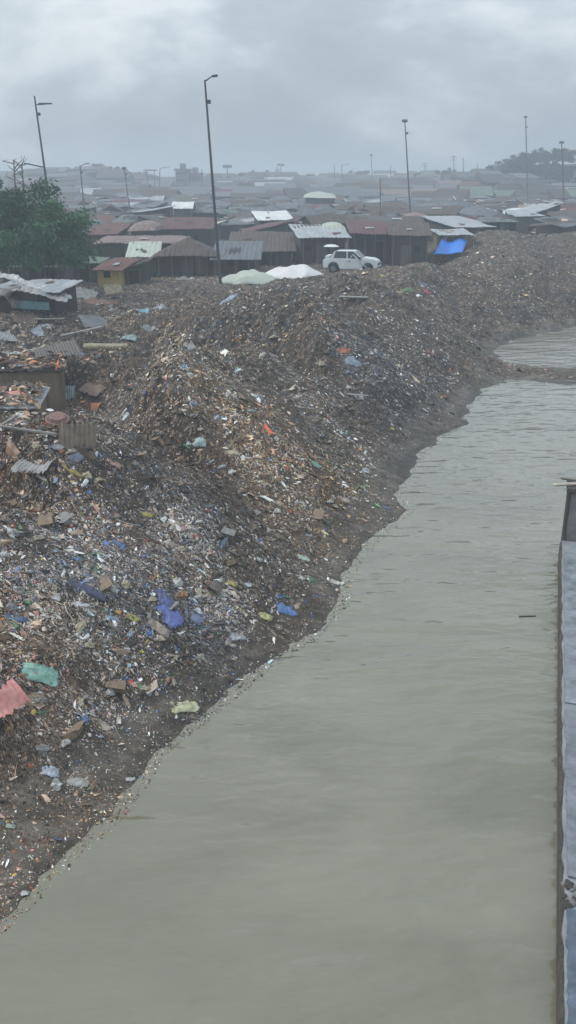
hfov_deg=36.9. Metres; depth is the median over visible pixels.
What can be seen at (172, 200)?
shack
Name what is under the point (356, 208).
shack
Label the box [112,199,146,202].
shack
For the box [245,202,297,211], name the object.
shack
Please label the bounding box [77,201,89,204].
shack
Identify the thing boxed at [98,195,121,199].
shack
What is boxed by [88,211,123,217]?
shack
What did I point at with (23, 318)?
roofing sheet
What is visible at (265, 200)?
shack
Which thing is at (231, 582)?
plastic bag
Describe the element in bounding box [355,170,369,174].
broadleaf tree
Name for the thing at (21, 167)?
bare tree
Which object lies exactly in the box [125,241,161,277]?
shack
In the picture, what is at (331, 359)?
cardboard box
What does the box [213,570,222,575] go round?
plastic bag
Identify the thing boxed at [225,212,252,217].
shack
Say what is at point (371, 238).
shed
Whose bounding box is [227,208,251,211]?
shack
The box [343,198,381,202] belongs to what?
shack
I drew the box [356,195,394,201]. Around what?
shack
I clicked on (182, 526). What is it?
rag
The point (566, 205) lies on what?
shack
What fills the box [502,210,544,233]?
shack
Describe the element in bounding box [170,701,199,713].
plastic bag
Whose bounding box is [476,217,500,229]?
shack
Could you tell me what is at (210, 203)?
shack
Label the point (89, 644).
plastic bag
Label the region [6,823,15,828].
plastic bag
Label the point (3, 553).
plastic bag
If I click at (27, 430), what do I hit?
plank
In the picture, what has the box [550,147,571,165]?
broadleaf tree
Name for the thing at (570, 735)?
metal sheet
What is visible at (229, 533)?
cardboard box
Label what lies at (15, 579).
plastic bag
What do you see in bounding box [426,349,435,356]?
rag
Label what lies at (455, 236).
door
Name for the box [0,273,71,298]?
roofing sheet
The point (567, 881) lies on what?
stone
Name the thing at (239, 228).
door
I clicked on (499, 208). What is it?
shack
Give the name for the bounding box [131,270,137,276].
window
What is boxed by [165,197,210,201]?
shack
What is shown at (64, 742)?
plastic bag
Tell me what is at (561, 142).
lamp post
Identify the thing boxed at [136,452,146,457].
cardboard box
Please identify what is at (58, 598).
plastic bag
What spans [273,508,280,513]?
plastic bag
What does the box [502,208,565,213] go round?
shack
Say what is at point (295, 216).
shack
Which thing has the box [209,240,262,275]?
shack
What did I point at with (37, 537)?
plastic bag
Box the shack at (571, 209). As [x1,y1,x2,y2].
[546,207,575,216]
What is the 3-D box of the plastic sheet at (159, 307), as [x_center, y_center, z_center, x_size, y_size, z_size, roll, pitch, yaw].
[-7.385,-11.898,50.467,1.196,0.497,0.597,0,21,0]
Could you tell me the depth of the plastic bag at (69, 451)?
21.29 m
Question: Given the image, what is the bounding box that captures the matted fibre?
[0,230,575,874]
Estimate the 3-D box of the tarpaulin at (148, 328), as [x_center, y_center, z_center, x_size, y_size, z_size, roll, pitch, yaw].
[-7.332,-9.723,45.465,0.904,0.440,0.480,0,21,0]
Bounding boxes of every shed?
[126,256,153,284]
[251,210,292,225]
[345,221,392,263]
[491,219,518,230]
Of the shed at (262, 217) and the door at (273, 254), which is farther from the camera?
the shed at (262, 217)
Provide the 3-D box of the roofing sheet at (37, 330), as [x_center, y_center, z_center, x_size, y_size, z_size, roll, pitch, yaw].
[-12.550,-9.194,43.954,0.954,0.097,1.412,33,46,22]
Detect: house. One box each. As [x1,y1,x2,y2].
[161,217,218,247]
[228,231,296,265]
[242,218,297,252]
[517,201,564,216]
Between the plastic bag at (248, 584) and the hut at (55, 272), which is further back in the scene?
the hut at (55, 272)
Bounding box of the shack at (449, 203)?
[440,202,454,205]
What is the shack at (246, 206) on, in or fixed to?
on the ground
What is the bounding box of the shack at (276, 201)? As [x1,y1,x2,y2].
[267,200,291,202]
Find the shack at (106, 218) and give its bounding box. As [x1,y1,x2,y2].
[88,216,116,221]
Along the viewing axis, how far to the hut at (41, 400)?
30.86 m
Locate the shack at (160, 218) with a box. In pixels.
[134,214,167,223]
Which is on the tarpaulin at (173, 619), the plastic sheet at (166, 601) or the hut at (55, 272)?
the plastic sheet at (166, 601)
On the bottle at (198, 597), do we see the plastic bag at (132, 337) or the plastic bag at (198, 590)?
the plastic bag at (198, 590)
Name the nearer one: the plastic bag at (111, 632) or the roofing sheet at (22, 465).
the plastic bag at (111, 632)
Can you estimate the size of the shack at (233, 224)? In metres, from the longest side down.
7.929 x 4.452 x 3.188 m
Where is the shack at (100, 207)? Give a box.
[89,203,128,210]
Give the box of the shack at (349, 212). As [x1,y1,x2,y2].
[318,209,356,213]
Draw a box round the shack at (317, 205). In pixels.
[308,204,334,207]
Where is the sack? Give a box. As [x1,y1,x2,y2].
[148,618,170,638]
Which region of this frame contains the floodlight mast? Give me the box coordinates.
[223,165,231,180]
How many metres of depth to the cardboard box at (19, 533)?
18.61 m
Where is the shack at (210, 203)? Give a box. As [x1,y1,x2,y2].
[191,201,231,209]
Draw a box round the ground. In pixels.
[0,164,575,918]
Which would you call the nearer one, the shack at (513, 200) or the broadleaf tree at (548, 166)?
the shack at (513, 200)
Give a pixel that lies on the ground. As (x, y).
(398, 456)
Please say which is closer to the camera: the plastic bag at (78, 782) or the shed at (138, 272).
the plastic bag at (78, 782)
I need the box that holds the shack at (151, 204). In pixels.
[132,200,169,208]
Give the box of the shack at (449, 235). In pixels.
[431,228,475,256]
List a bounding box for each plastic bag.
[0,461,5,468]
[0,549,9,556]
[6,600,16,610]
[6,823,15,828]
[7,527,16,538]
[9,576,18,582]
[16,586,24,593]
[20,890,29,895]
[30,503,39,509]
[32,442,41,447]
[32,535,44,540]
[40,765,59,777]
[44,438,52,444]
[50,778,62,790]
[51,442,64,449]
[51,594,60,600]
[57,511,71,525]
[61,738,70,746]
[61,761,68,767]
[64,449,75,454]
[67,777,88,786]
[72,601,89,607]
[75,620,85,634]
[77,698,83,706]
[80,715,88,723]
[81,471,91,478]
[84,640,94,647]
[94,477,102,483]
[107,628,115,636]
[107,688,115,695]
[111,587,119,593]
[120,334,136,341]
[120,580,129,589]
[125,639,131,646]
[125,777,135,780]
[126,612,140,621]
[126,630,133,636]
[139,511,153,517]
[140,685,149,689]
[148,596,157,601]
[154,634,165,640]
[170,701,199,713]
[171,521,179,528]
[173,576,182,586]
[177,545,184,550]
[179,591,187,598]
[189,400,197,406]
[196,588,201,596]
[197,653,204,660]
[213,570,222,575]
[216,619,227,625]
[224,450,240,455]
[228,469,235,474]
[228,580,236,587]
[245,582,252,587]
[258,612,273,621]
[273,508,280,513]
[275,602,296,616]
[298,554,309,561]
[306,577,316,583]
[330,579,345,584]
[337,496,350,504]
[362,467,369,473]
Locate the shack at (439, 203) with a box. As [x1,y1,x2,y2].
[424,202,456,204]
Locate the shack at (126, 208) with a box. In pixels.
[119,206,149,214]
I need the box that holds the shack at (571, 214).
[547,210,575,218]
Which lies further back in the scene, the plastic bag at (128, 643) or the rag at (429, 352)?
the rag at (429, 352)
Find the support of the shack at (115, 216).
on the ground
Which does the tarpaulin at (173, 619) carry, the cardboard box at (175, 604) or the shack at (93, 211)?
the cardboard box at (175, 604)
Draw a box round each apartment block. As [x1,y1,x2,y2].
[174,163,191,185]
[189,167,204,183]
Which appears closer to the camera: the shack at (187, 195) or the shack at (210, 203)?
the shack at (210, 203)
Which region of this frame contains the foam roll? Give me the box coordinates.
[83,343,128,350]
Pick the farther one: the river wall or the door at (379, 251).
the door at (379, 251)
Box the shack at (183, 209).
[171,201,196,216]
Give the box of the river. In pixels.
[0,326,575,1023]
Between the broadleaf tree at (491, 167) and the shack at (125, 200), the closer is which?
the shack at (125, 200)
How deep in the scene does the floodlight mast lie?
306.45 m
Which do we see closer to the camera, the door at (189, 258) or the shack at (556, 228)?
the door at (189, 258)
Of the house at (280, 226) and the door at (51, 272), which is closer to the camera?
the door at (51, 272)
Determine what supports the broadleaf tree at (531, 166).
on the ground
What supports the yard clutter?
on the ground
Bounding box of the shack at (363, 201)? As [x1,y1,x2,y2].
[335,200,367,202]
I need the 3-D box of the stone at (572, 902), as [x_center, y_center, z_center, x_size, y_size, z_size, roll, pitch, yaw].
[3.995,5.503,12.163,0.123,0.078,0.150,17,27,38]
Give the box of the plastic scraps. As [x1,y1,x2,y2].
[0,229,574,899]
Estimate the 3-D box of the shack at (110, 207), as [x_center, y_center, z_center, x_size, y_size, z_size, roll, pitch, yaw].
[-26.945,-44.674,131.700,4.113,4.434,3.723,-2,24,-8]
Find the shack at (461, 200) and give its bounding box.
[450,199,474,202]
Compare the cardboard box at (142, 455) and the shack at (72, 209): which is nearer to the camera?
the cardboard box at (142, 455)
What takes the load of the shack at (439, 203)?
on the ground
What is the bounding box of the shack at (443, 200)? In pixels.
[431,197,459,201]
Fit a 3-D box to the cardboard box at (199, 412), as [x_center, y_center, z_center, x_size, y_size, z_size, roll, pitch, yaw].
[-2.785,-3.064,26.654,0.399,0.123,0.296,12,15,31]
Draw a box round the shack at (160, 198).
[127,195,164,200]
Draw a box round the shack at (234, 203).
[229,200,265,206]
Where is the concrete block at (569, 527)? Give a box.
[560,478,575,542]
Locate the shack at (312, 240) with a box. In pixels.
[288,224,350,264]
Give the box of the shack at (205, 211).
[192,206,220,217]
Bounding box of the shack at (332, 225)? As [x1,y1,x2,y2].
[322,222,346,231]
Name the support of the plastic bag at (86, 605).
on the ground
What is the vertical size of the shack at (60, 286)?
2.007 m
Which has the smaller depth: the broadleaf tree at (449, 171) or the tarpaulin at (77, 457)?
the tarpaulin at (77, 457)
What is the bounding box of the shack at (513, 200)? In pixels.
[507,197,526,202]
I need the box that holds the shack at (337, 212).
[322,210,349,213]
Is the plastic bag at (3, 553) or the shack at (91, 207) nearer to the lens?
the plastic bag at (3, 553)
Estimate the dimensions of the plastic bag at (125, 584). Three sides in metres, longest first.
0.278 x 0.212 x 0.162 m
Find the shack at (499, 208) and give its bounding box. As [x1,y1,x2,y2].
[483,204,517,212]
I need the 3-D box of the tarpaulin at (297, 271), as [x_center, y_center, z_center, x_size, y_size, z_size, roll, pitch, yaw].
[0.471,-17.634,63.410,5.420,1.086,3.694,0,21,0]
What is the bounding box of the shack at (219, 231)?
[217,224,223,240]
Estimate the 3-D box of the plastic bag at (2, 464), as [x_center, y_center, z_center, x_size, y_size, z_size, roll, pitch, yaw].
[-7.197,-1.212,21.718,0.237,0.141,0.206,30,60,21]
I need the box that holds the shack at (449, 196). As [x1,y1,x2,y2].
[432,195,461,198]
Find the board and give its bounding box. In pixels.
[11,300,49,309]
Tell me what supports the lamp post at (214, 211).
on the ground
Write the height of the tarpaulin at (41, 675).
0.405 m
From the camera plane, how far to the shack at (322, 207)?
126.12 m
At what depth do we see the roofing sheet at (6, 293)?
45.48 m
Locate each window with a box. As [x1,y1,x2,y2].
[0,296,7,300]
[41,271,47,276]
[103,271,110,277]
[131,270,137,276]
[227,260,233,265]
[305,246,310,250]
[414,246,419,251]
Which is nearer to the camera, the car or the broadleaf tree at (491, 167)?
the car
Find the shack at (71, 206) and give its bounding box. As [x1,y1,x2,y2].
[64,205,81,207]
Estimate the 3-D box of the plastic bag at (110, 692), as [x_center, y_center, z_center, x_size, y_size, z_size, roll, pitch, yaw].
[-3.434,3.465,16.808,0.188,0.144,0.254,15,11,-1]
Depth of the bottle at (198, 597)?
19.61 m
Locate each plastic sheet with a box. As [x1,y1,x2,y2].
[0,678,30,717]
[4,613,27,622]
[22,344,46,351]
[62,464,85,478]
[67,578,107,600]
[110,539,126,547]
[122,412,129,420]
[153,304,167,308]
[155,589,176,610]
[184,607,203,625]
[186,437,205,447]
[218,292,242,305]
[226,629,246,640]
[311,461,321,468]
[344,356,361,366]
[400,287,414,292]
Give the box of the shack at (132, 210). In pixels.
[125,209,146,214]
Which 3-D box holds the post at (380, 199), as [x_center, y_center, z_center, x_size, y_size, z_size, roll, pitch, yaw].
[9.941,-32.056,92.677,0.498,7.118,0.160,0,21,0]
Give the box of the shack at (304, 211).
[294,207,321,215]
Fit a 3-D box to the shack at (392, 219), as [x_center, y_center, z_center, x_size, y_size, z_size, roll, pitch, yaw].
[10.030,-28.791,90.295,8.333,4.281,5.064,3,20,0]
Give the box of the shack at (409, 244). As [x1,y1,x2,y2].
[388,223,432,265]
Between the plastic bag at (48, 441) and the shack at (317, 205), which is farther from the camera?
the shack at (317, 205)
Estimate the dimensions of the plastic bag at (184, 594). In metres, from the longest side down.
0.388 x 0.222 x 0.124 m
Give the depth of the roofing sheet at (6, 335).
43.58 m
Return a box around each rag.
[83,297,119,305]
[106,457,121,469]
[180,522,185,531]
[336,347,350,352]
[424,289,431,294]
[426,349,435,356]
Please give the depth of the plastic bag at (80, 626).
17.40 m
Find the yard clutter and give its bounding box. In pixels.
[25,194,575,252]
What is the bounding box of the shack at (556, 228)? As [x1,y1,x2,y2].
[533,215,575,234]
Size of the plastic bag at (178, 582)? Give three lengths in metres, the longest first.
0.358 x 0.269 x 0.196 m
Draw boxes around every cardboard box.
[4,500,17,507]
[15,530,27,536]
[25,692,43,705]
[35,745,49,754]
[37,512,52,527]
[60,720,84,739]
[98,574,112,590]
[105,680,125,693]
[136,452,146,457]
[151,435,160,441]
[170,601,179,609]
[185,342,195,349]
[192,411,204,414]
[221,527,235,539]
[226,555,239,565]
[260,472,271,478]
[313,509,324,521]
[328,356,335,361]
[346,405,355,410]
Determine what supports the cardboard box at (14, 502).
on the ground
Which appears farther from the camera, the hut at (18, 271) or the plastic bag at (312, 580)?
the hut at (18, 271)
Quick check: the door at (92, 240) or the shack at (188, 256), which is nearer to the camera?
the shack at (188, 256)
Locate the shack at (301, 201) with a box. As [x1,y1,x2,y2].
[293,198,304,207]
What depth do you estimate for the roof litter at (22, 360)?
35.36 m
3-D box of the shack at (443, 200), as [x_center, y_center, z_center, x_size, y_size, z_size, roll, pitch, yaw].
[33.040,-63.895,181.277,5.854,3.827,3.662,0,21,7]
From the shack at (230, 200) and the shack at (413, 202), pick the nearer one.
the shack at (413, 202)
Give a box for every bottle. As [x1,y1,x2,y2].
[12,619,18,628]
[23,600,32,604]
[36,474,46,480]
[194,594,207,598]
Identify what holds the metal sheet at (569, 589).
on the river wall
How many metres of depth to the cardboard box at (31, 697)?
15.70 m
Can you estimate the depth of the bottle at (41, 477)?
20.84 m
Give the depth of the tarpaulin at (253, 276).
60.27 m
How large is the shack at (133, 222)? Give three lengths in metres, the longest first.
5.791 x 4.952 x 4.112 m
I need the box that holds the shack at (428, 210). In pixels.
[386,205,463,215]
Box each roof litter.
[0,342,66,369]
[0,381,47,409]
[0,406,54,427]
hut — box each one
[0,352,67,410]
[0,386,49,418]
[7,263,35,280]
[36,261,76,279]
[74,256,109,282]
[91,257,143,286]
[303,191,335,203]
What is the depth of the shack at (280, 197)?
175.79 m
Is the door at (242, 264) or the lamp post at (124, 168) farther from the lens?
the lamp post at (124, 168)
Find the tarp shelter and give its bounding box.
[433,238,466,263]
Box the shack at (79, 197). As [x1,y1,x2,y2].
[74,195,84,200]
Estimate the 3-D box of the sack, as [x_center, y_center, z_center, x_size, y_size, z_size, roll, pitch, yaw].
[-2.730,2.467,18.323,0.511,0.331,0.259,7,22,18]
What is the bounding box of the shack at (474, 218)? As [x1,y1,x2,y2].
[444,215,478,219]
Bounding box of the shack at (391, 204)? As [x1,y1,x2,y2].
[363,202,407,206]
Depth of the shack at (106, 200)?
166.92 m
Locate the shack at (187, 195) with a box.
[171,194,202,196]
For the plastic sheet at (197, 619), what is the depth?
19.16 m
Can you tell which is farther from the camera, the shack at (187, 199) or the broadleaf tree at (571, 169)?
the broadleaf tree at (571, 169)
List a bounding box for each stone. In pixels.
[560,893,566,898]
[562,902,571,909]
[564,883,573,889]
[565,879,573,886]
[569,899,575,906]
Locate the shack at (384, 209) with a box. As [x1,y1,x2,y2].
[368,206,391,214]
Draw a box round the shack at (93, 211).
[70,211,112,215]
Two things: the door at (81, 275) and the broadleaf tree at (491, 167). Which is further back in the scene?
the broadleaf tree at (491, 167)
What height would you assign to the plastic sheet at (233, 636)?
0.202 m
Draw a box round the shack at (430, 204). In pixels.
[414,203,438,205]
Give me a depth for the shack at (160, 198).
169.04 m
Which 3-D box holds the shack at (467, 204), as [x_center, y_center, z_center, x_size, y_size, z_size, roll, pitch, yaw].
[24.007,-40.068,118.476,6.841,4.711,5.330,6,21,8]
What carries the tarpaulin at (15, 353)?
on the hut at (52, 378)
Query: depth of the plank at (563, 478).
24.28 m
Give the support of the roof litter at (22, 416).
on the hut
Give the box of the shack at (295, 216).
[290,214,302,217]
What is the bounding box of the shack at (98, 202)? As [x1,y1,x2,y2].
[95,200,109,203]
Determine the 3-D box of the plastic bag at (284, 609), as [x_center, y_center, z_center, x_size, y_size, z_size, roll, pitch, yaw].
[-0.090,2.302,20.689,0.570,0.340,0.371,-5,22,-13]
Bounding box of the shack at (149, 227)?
[127,220,164,235]
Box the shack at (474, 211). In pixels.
[459,206,504,217]
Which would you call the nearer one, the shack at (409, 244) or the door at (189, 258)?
the door at (189, 258)
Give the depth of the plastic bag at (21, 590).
17.48 m
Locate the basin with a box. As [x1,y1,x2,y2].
[45,411,69,424]
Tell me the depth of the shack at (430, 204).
151.18 m
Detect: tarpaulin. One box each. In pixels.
[1,351,22,355]
[21,662,58,686]
[67,448,84,462]
[137,308,149,312]
[141,323,155,330]
[156,602,183,628]
[173,276,194,279]
[222,269,276,284]
[266,264,322,278]
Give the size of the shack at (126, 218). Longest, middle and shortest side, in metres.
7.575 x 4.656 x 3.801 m
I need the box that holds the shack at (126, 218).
[112,214,137,222]
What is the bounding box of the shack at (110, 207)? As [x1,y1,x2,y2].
[99,204,124,212]
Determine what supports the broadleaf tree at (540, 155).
on the ground
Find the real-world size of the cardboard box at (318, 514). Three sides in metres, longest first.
0.455 x 0.315 x 0.209 m
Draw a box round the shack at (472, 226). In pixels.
[422,216,496,241]
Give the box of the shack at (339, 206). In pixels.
[296,203,356,210]
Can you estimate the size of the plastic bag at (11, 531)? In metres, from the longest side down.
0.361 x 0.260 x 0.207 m
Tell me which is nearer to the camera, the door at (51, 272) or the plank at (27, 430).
the plank at (27, 430)
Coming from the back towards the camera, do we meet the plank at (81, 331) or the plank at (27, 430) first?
the plank at (81, 331)
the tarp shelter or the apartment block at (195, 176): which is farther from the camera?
the apartment block at (195, 176)
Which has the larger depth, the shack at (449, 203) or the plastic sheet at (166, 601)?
the shack at (449, 203)
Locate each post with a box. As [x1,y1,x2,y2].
[24,96,51,199]
[80,163,89,214]
[122,167,130,214]
[204,74,221,283]
[380,184,380,215]
[402,119,410,212]
[524,116,528,200]
[559,141,564,203]
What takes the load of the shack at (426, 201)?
on the ground
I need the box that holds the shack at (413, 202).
[400,199,420,205]
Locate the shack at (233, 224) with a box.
[217,217,253,239]
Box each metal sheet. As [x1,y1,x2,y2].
[563,552,575,704]
[564,708,575,878]
[565,908,575,1023]
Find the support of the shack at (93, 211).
on the ground
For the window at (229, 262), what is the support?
in the shack at (236, 257)
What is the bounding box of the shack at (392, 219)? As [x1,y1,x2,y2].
[344,214,424,245]
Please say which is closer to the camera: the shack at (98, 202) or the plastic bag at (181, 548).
the plastic bag at (181, 548)
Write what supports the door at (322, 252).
in the shack at (312, 240)
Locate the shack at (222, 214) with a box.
[218,210,237,217]
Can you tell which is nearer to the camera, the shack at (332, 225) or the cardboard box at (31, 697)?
the cardboard box at (31, 697)
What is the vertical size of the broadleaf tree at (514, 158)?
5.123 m
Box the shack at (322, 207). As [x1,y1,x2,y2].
[314,205,336,209]
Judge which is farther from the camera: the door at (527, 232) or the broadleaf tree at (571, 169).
the broadleaf tree at (571, 169)
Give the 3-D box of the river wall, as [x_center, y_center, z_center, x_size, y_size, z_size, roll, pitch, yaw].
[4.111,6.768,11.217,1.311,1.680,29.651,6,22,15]
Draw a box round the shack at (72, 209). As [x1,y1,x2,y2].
[58,208,86,212]
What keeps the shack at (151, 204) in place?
on the ground
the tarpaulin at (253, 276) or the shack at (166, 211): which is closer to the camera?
the tarpaulin at (253, 276)
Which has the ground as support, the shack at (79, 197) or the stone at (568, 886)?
the shack at (79, 197)
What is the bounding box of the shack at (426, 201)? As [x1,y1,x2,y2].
[417,200,436,203]
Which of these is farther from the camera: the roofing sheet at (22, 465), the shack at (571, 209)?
the shack at (571, 209)
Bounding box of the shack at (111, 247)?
[92,235,189,259]
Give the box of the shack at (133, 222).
[127,221,140,235]
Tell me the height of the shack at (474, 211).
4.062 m
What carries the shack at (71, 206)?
on the ground
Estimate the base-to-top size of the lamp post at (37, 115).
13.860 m
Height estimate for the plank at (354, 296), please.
0.050 m
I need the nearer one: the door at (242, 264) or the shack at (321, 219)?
the door at (242, 264)
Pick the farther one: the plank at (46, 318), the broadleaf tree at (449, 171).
the broadleaf tree at (449, 171)
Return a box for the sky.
[0,0,575,176]
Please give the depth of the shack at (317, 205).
133.40 m
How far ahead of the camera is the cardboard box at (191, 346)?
29.55 m
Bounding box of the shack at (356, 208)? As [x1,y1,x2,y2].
[353,206,367,213]
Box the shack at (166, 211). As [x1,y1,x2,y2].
[131,205,175,216]
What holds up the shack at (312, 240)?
on the ground
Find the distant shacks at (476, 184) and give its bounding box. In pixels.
[0,166,575,201]
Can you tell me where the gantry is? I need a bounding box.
[144,170,156,186]
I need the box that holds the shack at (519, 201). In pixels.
[513,197,549,204]
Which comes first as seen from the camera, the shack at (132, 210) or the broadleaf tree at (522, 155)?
the shack at (132, 210)
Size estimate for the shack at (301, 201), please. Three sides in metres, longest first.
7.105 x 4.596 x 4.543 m
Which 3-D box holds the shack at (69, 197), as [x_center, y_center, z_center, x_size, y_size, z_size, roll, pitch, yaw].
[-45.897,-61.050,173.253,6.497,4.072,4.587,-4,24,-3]
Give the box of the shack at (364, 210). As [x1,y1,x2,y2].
[359,206,377,213]
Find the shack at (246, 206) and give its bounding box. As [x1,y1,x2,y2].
[238,204,263,209]
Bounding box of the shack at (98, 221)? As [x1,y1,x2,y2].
[79,219,130,252]
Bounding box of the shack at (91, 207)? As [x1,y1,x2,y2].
[75,205,97,210]
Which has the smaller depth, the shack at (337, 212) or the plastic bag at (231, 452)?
the plastic bag at (231, 452)
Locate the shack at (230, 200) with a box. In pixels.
[219,198,248,201]
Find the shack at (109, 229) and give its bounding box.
[86,223,130,256]
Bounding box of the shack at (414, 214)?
[400,212,427,220]
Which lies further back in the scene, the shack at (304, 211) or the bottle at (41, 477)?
the shack at (304, 211)
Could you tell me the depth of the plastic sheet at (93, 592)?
18.09 m
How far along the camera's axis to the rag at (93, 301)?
52.70 m
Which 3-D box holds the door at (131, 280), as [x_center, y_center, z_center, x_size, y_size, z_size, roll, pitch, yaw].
[-10.896,-16.539,61.075,0.890,1.230,0.055,0,21,0]
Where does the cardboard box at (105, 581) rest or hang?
on the ground
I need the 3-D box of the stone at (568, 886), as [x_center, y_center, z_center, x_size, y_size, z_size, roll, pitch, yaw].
[4.042,5.394,12.435,0.161,0.067,0.105,3,21,8]
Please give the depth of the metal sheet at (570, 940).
11.18 m
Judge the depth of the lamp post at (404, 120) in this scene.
97.41 m
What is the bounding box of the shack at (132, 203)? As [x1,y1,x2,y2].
[94,202,138,205]
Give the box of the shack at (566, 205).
[560,203,575,208]
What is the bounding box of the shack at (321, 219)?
[298,214,354,242]
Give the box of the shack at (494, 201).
[475,199,508,203]
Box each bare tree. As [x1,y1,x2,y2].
[3,156,27,188]
[9,156,25,196]
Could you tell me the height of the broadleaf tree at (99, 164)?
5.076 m
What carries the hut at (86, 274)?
on the ground
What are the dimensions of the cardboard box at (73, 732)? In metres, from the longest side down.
0.470 x 0.407 x 0.187 m
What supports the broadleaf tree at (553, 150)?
on the ground
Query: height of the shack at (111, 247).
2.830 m
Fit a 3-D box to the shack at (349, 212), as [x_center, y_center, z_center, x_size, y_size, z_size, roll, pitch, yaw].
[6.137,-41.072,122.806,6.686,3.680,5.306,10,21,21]
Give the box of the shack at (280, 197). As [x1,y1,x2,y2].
[271,196,289,199]
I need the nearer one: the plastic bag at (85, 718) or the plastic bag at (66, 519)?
the plastic bag at (85, 718)
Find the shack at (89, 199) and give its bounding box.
[81,196,105,202]
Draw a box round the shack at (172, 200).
[167,198,183,203]
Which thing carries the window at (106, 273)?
in the hut at (112, 271)
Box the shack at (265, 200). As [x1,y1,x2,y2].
[246,199,275,201]
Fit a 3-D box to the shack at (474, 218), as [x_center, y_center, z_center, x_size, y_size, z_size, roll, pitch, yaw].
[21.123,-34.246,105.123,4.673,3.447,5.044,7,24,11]
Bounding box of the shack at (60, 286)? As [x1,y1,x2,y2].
[0,279,82,315]
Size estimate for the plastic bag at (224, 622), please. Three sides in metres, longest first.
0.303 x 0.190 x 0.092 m
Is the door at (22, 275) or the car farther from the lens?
the car
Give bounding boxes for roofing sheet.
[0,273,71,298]
[0,288,20,307]
[0,313,37,323]
[0,329,23,340]
[10,457,55,473]
[11,285,68,301]
[30,323,56,336]
[34,339,80,359]
[59,420,95,449]
[65,385,74,399]
[76,286,97,299]
[78,314,106,327]
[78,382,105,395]
[103,284,122,294]
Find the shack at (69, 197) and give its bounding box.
[50,195,75,199]
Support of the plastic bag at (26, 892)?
on the ground
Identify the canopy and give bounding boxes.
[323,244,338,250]
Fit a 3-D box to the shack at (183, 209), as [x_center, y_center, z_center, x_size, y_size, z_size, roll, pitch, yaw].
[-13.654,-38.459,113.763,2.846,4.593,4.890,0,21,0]
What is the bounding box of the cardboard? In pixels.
[98,720,111,731]
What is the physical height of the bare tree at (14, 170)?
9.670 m
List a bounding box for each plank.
[0,415,17,424]
[0,425,55,434]
[33,318,64,319]
[60,326,102,335]
[107,624,124,634]
[339,296,367,297]
[552,482,575,486]
[561,477,575,480]
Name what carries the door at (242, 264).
in the shack at (236, 257)
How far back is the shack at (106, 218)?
104.65 m
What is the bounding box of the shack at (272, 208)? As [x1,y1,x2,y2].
[259,205,289,211]
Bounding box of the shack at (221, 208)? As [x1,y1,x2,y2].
[210,206,226,209]
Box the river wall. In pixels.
[556,540,575,1023]
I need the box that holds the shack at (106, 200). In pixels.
[98,198,127,201]
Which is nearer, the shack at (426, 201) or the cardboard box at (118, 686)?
the cardboard box at (118, 686)
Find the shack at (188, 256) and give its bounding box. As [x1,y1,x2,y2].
[151,237,216,277]
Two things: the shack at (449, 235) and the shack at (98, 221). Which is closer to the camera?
the shack at (449, 235)
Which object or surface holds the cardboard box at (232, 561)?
on the ground
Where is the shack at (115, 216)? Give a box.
[92,215,119,217]
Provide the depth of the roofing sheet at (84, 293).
53.47 m
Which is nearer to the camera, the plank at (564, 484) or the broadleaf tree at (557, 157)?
the plank at (564, 484)
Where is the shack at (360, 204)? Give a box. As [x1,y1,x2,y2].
[335,201,363,206]
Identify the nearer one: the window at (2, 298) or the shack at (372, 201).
the window at (2, 298)
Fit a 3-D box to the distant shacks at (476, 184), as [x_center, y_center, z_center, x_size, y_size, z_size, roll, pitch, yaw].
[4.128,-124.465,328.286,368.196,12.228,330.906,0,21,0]
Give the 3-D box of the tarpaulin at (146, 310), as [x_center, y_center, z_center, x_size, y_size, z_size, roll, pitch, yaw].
[-8.442,-11.693,50.299,1.010,0.359,0.729,0,21,0]
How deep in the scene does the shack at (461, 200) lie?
177.83 m
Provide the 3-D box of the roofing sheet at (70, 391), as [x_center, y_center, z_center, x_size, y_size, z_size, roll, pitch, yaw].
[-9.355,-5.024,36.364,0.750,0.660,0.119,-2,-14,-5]
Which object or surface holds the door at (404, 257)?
in the shack at (409, 244)
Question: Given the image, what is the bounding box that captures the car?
[321,250,382,271]
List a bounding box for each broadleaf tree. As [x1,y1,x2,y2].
[0,176,102,279]
[0,177,22,282]
[89,163,112,168]
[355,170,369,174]
[435,170,446,174]
[442,168,455,174]
[485,161,504,174]
[500,158,512,167]
[501,161,521,174]
[505,154,527,163]
[511,160,529,172]
[515,151,537,163]
[521,159,546,176]
[531,147,550,162]
[533,160,560,179]
[542,163,570,180]
[543,148,563,161]
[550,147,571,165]
[557,165,575,182]
[565,149,575,162]
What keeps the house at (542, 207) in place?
on the ground
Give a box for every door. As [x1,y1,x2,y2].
[12,268,25,280]
[21,291,37,312]
[43,268,56,278]
[78,264,90,280]
[91,238,100,256]
[127,269,139,284]
[181,256,192,275]
[196,256,207,274]
[233,226,242,231]
[237,260,248,271]
[267,252,276,265]
[316,243,326,263]
[374,241,383,260]
[400,245,411,265]
[453,235,463,240]
[507,223,516,230]
[526,228,534,233]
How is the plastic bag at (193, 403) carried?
on the ground
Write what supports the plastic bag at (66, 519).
on the ground
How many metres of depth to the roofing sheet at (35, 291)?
45.69 m
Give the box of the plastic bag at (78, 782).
[67,777,88,786]
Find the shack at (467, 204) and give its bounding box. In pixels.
[450,201,475,208]

